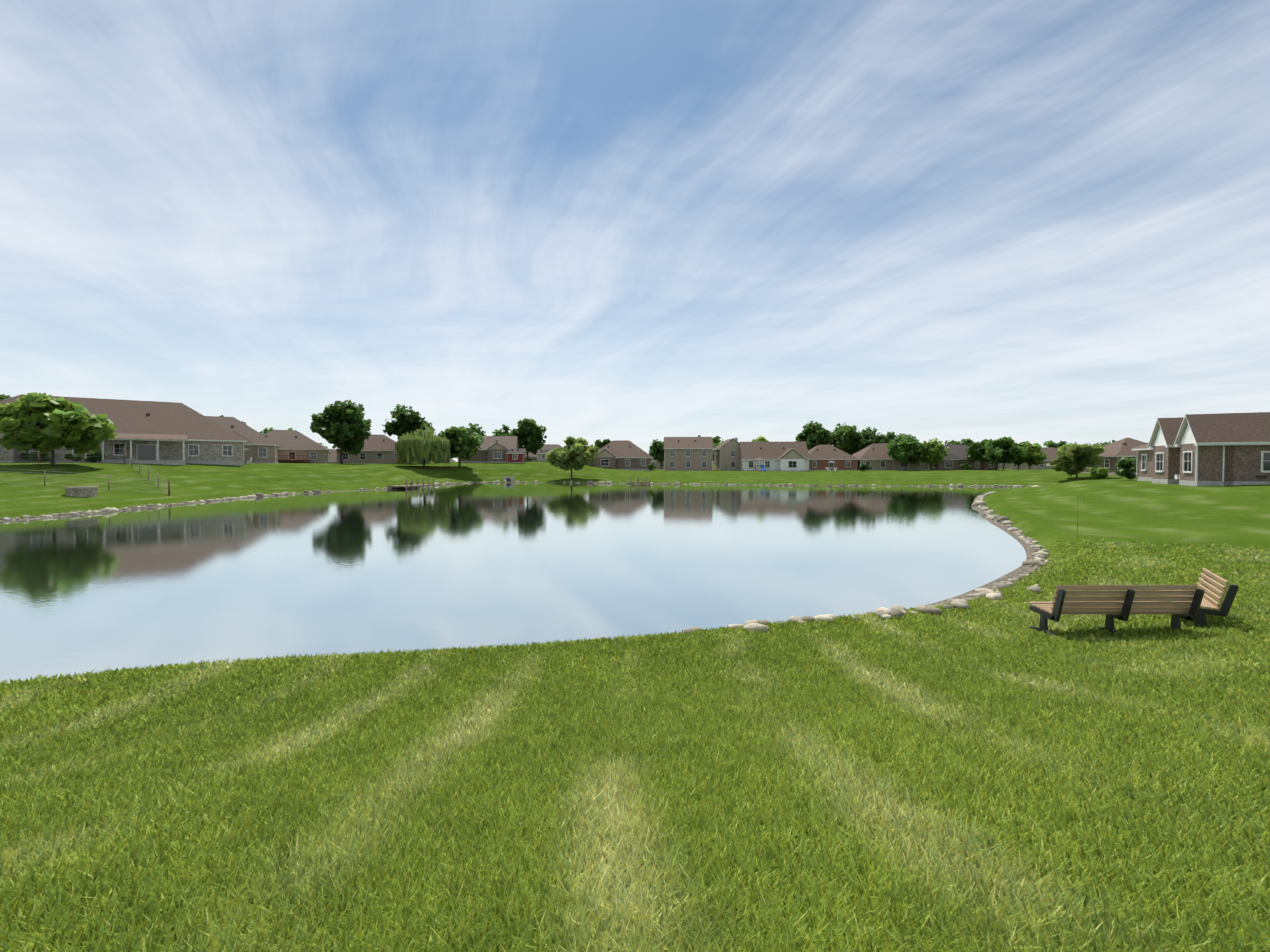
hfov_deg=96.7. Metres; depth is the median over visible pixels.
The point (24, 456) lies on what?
shrub
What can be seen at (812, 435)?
tree
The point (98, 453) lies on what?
shrub
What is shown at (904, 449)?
tree
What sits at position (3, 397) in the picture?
tree
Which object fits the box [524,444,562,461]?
house
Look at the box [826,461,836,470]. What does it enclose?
patio set
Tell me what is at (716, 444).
tree
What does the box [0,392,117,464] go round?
light maple tree
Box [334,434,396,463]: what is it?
house
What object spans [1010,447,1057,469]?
house
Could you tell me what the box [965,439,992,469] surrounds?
tree
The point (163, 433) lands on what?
house
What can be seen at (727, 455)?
house
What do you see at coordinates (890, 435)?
tree
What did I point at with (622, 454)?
house
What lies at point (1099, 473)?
shrub
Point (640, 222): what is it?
sky
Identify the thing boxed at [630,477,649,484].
far dock shore
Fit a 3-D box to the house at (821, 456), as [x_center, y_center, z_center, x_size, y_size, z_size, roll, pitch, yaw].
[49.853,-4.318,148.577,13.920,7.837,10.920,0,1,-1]
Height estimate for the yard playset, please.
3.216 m
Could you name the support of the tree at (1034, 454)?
on the terrain at (1050, 508)
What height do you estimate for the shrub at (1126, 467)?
2.449 m
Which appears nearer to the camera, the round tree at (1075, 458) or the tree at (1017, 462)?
the round tree at (1075, 458)
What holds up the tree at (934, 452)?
on the terrain at (1050, 508)
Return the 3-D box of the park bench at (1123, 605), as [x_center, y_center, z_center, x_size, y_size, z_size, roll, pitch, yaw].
[8.495,2.345,10.045,2.440,0.932,0.841,0,1,-1]
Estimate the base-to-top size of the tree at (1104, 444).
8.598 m
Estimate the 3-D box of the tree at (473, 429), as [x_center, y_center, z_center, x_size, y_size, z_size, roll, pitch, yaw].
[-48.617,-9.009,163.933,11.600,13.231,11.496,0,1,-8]
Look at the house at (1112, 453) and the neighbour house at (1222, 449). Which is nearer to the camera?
the neighbour house at (1222, 449)
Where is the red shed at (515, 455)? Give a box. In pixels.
[506,448,525,462]
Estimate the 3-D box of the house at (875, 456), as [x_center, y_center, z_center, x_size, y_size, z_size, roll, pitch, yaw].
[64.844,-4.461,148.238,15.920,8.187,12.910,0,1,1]
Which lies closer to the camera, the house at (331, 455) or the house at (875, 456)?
the house at (875, 456)
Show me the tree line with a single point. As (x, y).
(716, 439)
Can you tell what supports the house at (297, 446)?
on the terrain at (1050, 508)
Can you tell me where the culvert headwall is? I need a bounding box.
[503,477,512,481]
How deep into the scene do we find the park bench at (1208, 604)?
10.23 m
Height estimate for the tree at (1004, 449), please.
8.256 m
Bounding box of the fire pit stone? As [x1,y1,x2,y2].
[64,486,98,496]
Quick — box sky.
[0,0,1269,461]
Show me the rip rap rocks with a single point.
(896, 611)
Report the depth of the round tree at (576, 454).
112.35 m
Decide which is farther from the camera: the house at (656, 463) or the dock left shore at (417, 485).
the house at (656, 463)
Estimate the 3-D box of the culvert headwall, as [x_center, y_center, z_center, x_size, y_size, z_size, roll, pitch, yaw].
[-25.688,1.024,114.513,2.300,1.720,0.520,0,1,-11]
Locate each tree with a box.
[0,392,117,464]
[0,394,11,400]
[259,427,291,434]
[310,400,371,463]
[381,404,434,444]
[396,428,450,466]
[436,426,483,467]
[468,423,485,435]
[492,424,522,446]
[506,418,546,461]
[545,436,598,479]
[593,438,610,448]
[649,439,663,469]
[713,442,720,463]
[752,435,769,441]
[795,421,832,449]
[828,423,861,454]
[853,427,887,450]
[885,431,907,442]
[886,435,923,470]
[917,437,949,469]
[949,438,973,445]
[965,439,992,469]
[983,436,1026,469]
[1008,442,1031,469]
[1017,441,1047,469]
[1043,440,1067,448]
[1046,442,1105,478]
[1098,440,1115,445]
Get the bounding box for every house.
[0,395,246,465]
[205,416,280,462]
[263,430,329,462]
[328,449,335,462]
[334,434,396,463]
[458,436,517,462]
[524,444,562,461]
[588,440,652,470]
[649,454,663,468]
[664,435,712,470]
[713,438,739,470]
[739,442,809,470]
[808,445,858,469]
[852,443,919,469]
[920,445,998,469]
[999,463,1009,468]
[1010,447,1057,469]
[1081,438,1146,474]
[1131,412,1269,485]
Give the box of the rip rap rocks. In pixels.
[0,480,1049,665]
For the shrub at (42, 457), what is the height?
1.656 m
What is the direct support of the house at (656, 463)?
on the terrain at (1050, 508)
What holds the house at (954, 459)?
on the terrain at (1050, 508)
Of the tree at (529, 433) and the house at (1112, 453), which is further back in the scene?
the tree at (529, 433)
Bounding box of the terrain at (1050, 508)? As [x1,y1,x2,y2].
[0,462,1269,951]
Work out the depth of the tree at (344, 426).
109.55 m
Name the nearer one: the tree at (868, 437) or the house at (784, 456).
the house at (784, 456)
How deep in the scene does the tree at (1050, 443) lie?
180.48 m
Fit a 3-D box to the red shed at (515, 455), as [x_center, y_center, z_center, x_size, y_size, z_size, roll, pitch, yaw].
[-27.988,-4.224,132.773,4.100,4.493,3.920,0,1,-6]
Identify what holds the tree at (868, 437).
on the terrain at (1050, 508)
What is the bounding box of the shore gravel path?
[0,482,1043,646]
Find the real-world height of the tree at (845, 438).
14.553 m
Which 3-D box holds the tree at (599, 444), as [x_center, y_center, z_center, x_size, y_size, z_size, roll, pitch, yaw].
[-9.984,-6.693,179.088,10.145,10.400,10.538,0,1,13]
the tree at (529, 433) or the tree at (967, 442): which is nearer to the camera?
the tree at (529, 433)
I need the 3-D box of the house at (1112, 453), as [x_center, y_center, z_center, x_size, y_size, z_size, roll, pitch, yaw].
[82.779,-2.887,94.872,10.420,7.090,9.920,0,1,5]
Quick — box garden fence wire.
[0,451,169,495]
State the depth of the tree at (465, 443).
116.11 m
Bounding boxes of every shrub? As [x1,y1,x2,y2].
[18,451,35,459]
[28,450,49,462]
[63,454,85,460]
[83,450,105,462]
[648,463,655,469]
[859,463,872,470]
[960,463,971,469]
[1088,467,1109,479]
[1115,457,1136,479]
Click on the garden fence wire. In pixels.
(109, 488)
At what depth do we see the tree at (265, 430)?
138.62 m
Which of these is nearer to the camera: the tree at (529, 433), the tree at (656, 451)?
the tree at (529, 433)
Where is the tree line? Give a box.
[712,436,723,445]
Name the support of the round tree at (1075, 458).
on the terrain at (1050, 508)
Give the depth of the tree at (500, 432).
155.05 m
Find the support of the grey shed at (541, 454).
on the terrain at (1050, 508)
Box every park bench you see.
[1028,585,1203,636]
[1159,568,1238,627]
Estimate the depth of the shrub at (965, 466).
129.44 m
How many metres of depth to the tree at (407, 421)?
125.73 m
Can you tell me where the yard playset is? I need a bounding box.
[741,457,765,470]
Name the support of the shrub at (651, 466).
on the terrain at (1050, 508)
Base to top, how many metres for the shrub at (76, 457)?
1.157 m
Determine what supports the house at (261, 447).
on the terrain at (1050, 508)
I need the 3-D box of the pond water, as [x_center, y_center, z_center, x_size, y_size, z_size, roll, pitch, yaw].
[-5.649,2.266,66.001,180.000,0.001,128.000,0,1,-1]
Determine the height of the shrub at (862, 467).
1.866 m
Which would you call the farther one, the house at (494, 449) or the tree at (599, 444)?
the tree at (599, 444)
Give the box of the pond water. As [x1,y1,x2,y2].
[0,482,1026,683]
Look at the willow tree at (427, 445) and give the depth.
109.85 m
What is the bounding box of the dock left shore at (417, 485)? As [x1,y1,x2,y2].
[387,478,433,488]
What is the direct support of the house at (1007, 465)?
on the terrain at (1050, 508)
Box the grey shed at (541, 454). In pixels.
[537,450,550,461]
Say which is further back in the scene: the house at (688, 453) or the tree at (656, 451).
the tree at (656, 451)
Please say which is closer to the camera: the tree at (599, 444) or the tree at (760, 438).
the tree at (760, 438)

